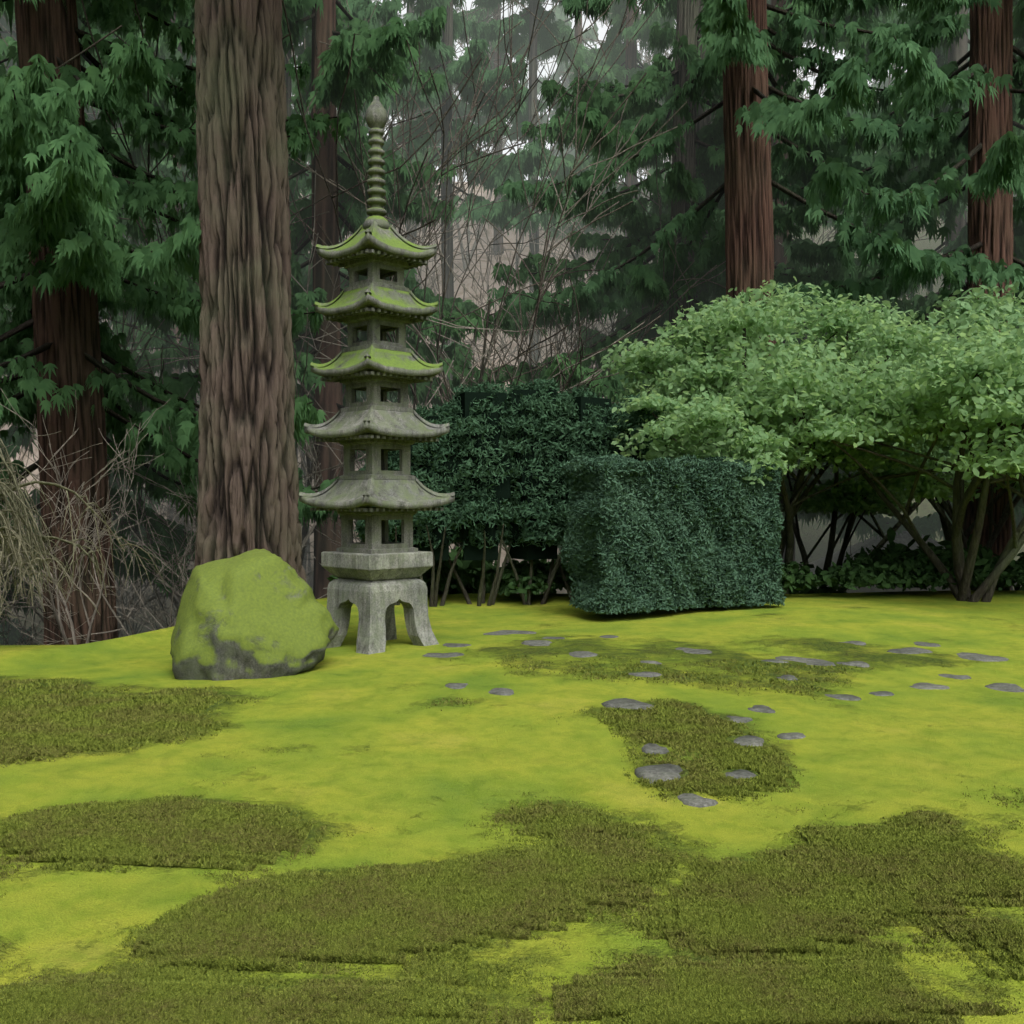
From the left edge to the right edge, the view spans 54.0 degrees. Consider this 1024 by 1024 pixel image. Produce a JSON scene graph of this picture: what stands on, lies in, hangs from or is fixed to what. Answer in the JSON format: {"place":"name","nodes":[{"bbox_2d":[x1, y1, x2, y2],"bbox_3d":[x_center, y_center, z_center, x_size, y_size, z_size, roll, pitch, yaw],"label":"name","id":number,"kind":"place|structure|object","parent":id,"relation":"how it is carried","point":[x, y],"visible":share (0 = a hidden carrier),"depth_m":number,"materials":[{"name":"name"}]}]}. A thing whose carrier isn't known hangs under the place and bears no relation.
{"place":"outdoors","nodes":[
{"label":"outdoors","id":0,"kind":"place"},
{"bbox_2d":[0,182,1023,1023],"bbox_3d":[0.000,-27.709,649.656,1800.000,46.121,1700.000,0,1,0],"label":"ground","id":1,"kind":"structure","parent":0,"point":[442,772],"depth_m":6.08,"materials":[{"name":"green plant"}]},
{"bbox_2d":[14,0,117,644],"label":"cedar tree","id":2,"kind":"object","parent":1,"relation":"on","point":[67,323],"visible":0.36,"depth_m":15.77,"materials":[{"name":"brown plant"}]},
{"bbox_2d":[0,438,163,617],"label":"bare shrub","id":3,"kind":"object","parent":1,"relation":"on","point":[7,536],"visible":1,"depth_m":10.25,"materials":[{"name":"brown plant"}]},
{"bbox_2d":[166,12,186,531],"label":"tree","id":4,"kind":"object","parent":1,"relation":"on","point":[175,330],"visible":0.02,"depth_m":41.59,"materials":[{"name":"grey plant"}]},
{"bbox_2d":[194,0,305,580],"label":"fir tree","id":5,"kind":"object","parent":1,"relation":"on","point":[248,489],"visible":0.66,"depth_m":12.73,"materials":[{"name":"brown plant"}]},
{"bbox_2d":[170,549,338,680],"bbox_3d":[-2.213,1.085,8.739,1.402,1.523,1.243,0,1,0],"label":"moss boulder","id":6,"kind":"object","parent":1,"relation":"on","point":[257,614],"visible":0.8,"depth_m":8.32,"materials":[{"name":"green plant"}]},
{"bbox_2d":[283,43,297,461],"bbox_3d":[-7.467,-12.434,32.833,1.304,34.000,1.295,0,1,0],"label":"tree","id":7,"kind":"object","parent":1,"relation":"on","point":[288,82],"visible":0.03,"depth_m":32.63,"materials":[{"name":"grey plant"}]},
{"bbox_2d":[311,0,343,598],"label":"tree","id":8,"kind":"object","parent":1,"relation":"on","point":[329,396],"visible":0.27,"depth_m":24.64,"materials":[{"name":"brown plant"}]},
{"bbox_2d":[299,95,454,654],"bbox_3d":[-1.340,-1.387,9.960,1.136,5.452,1.136,-1,1,-45],"label":"pagoda lantern","id":9,"kind":"object","parent":1,"relation":"on","point":[376,573],"visible":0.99,"depth_m":9.79,"materials":[{"name":"stone"}]},
{"bbox_2d":[406,2,416,280],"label":"tree","id":10,"kind":"object","parent":1,"relation":"on","point":[410,9],"visible":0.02,"depth_m":59.46,"materials":[{"name":"grey plant"}]},
{"bbox_2d":[441,0,453,379],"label":"tree","id":11,"kind":"object","parent":1,"relation":"on","point":[447,36],"visible":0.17,"depth_m":43.59,"materials":[{"name":"grey plant"}]},
{"bbox_2d":[0,0,906,573],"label":"bare branches","id":12,"kind":"object","parent":1,"relation":"on","point":[444,286],"visible":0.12,"depth_m":22.39,"materials":[{"name":"grey plant"}]},
{"bbox_2d":[0,0,944,644],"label":"bare branches","id":13,"kind":"object","parent":1,"relation":"on","point":[122,616],"visible":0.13,"depth_m":21.80,"materials":[{"name":"plant"}]},
{"bbox_2d":[493,3,503,254],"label":"tree","id":14,"kind":"object","parent":1,"relation":"on","point":[500,240],"visible":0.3,"depth_m":71.37,"materials":[{"name":"grey plant"}]},
{"bbox_2d":[0,3,1021,347],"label":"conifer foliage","id":15,"kind":"object","parent":1,"relation":"on","point":[560,13],"visible":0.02,"depth_m":115.95,"materials":[{"name":"green plant"}]},
{"bbox_2d":[0,0,1023,628],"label":"conifer foliage","id":16,"kind":"object","parent":1,"relation":"on","point":[38,156],"visible":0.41,"depth_m":22.07,"materials":[{"name":"green plant"}]},
{"bbox_2d":[0,0,1023,593],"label":"conifer branches","id":17,"kind":"object","parent":1,"relation":"on","point":[90,60],"visible":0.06,"depth_m":20.60,"materials":[{"name":"green plant"}]},
{"bbox_2d":[0,654,1023,1023],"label":"moss tufts","id":18,"kind":"object","parent":1,"relation":"on","point":[824,892],"visible":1,"depth_m":3.77,"materials":[{"name":"green plant"}]},
{"bbox_2d":[0,527,1023,644],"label":"ground cover plants","id":19,"kind":"object","parent":1,"relation":"on","point":[892,565],"visible":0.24,"depth_m":15.07,"materials":[{"name":"green plant"}]},
{"bbox_2d":[6,0,1023,527],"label":"conifer foliage","id":20,"kind":"object","parent":1,"relation":"on","point":[922,102],"visible":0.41,"depth_m":20.81,"materials":[{"name":"green plant"}]},
{"bbox_2d":[528,0,539,365],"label":"tree","id":21,"kind":"object","parent":1,"relation":"on","point":[532,67],"visible":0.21,"depth_m":55.48,"materials":[{"name":"grey plant"}]},
{"bbox_2d":[388,390,756,609],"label":"hedges","id":22,"kind":"object","parent":1,"relation":"on","point":[531,551],"visible":0.23,"depth_m":14.02,"materials":[{"name":"green plant"}]},
{"bbox_2d":[354,376,671,550],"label":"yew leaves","id":23,"kind":"object","parent":22,"relation":"attached to","point":[462,511],"visible":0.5,"depth_m":13.98,"materials":[{"name":"green plant"}]},
{"bbox_2d":[574,11,584,281],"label":"tree","id":24,"kind":"object","parent":1,"relation":"on","point":[577,31],"visible":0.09,"depth_m":67.35,"materials":[{"name":"grey plant"}]},
{"bbox_2d":[625,1,637,312],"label":"tree","id":25,"kind":"object","parent":1,"relation":"on","point":[631,56],"visible":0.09,"depth_m":54.40,"materials":[{"name":"grey plant"}]},
{"bbox_2d":[559,453,786,614],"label":"clipped hedge leaves","id":26,"kind":"object","parent":1,"relation":"on","point":[594,485],"visible":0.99,"depth_m":12.51,"materials":[{"name":"green plant"}]},
{"bbox_2d":[669,0,698,343],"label":"dark tree","id":27,"kind":"object","parent":1,"relation":"on","point":[687,12],"visible":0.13,"depth_m":24.63,"materials":[{"name":"grey plant"}]},
{"bbox_2d":[354,328,1023,606],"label":"shrub stems","id":28,"kind":"object","parent":1,"relation":"on","point":[963,573],"visible":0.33,"depth_m":14.46,"materials":[{"name":"brown plant"}]},
{"bbox_2d":[591,276,1023,502],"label":"pieris leaves","id":29,"kind":"object","parent":28,"relation":"on","point":[887,401],"visible":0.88,"depth_m":14.05,"materials":[{"name":"green plant"}]},
{"bbox_2d":[694,0,711,451],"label":"dark tree","id":30,"kind":"object","parent":1,"relation":"on","point":[706,120],"visible":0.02,"depth_m":27.08,"materials":[{"name":"grey plant"}]},
{"bbox_2d":[423,630,1023,807],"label":"stepping stones","id":31,"kind":"object","parent":1,"relation":"on","point":[663,772],"visible":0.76,"depth_m":7.82,"materials":[{"name":"grey stone"}]},
{"bbox_2d":[722,0,778,493],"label":"red tree","id":32,"kind":"object","parent":1,"relation":"on","point":[749,241],"visible":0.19,"depth_m":20.02,"materials":[{"name":"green plant"}]},
{"bbox_2d":[770,0,794,564],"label":"tree","id":33,"kind":"object","parent":1,"relation":"on","point":[779,256],"visible":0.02,"depth_m":29.56,"materials":[{"name":"grey plant"}]},
{"bbox_2d":[670,281,1023,518],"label":"shrub leaves","id":34,"kind":"object","parent":1,"relation":"on","point":[848,499],"visible":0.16,"depth_m":17.56,"materials":[{"name":"green plant"}]},
{"bbox_2d":[809,531,1016,592],"bbox_3d":[12.400,2.546,32.042,5.600,3.900,4.800,0,1,12],"label":"shrub","id":35,"kind":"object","parent":1,"relation":"on","point":[905,538],"depth_m":31.41,"materials":[{"name":"green"}]},
{"bbox_2d":[945,6,967,511],"bbox_3d":[15.037,-12.704,33.828,1.192,34.000,1.217,0,1,0],"label":"tree","id":36,"kind":"object","parent":1,"relation":"on","point":[955,53],"visible":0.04,"depth_m":33.54,"materials":[{"name":"grey plant"}]},
{"bbox_2d":[962,0,1012,589],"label":"tree","id":37,"kind":"object","parent":1,"relation":"on","point":[989,227],"visible":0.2,"depth_m":20.07,"materials":[{"name":"red plant"}]},
{"bbox_2d":[293,0,906,181],"label":"sky","id":38,"kind":"structure","parent":0,"point":[602,30],"materials":[{"name":"white"}]}
]}

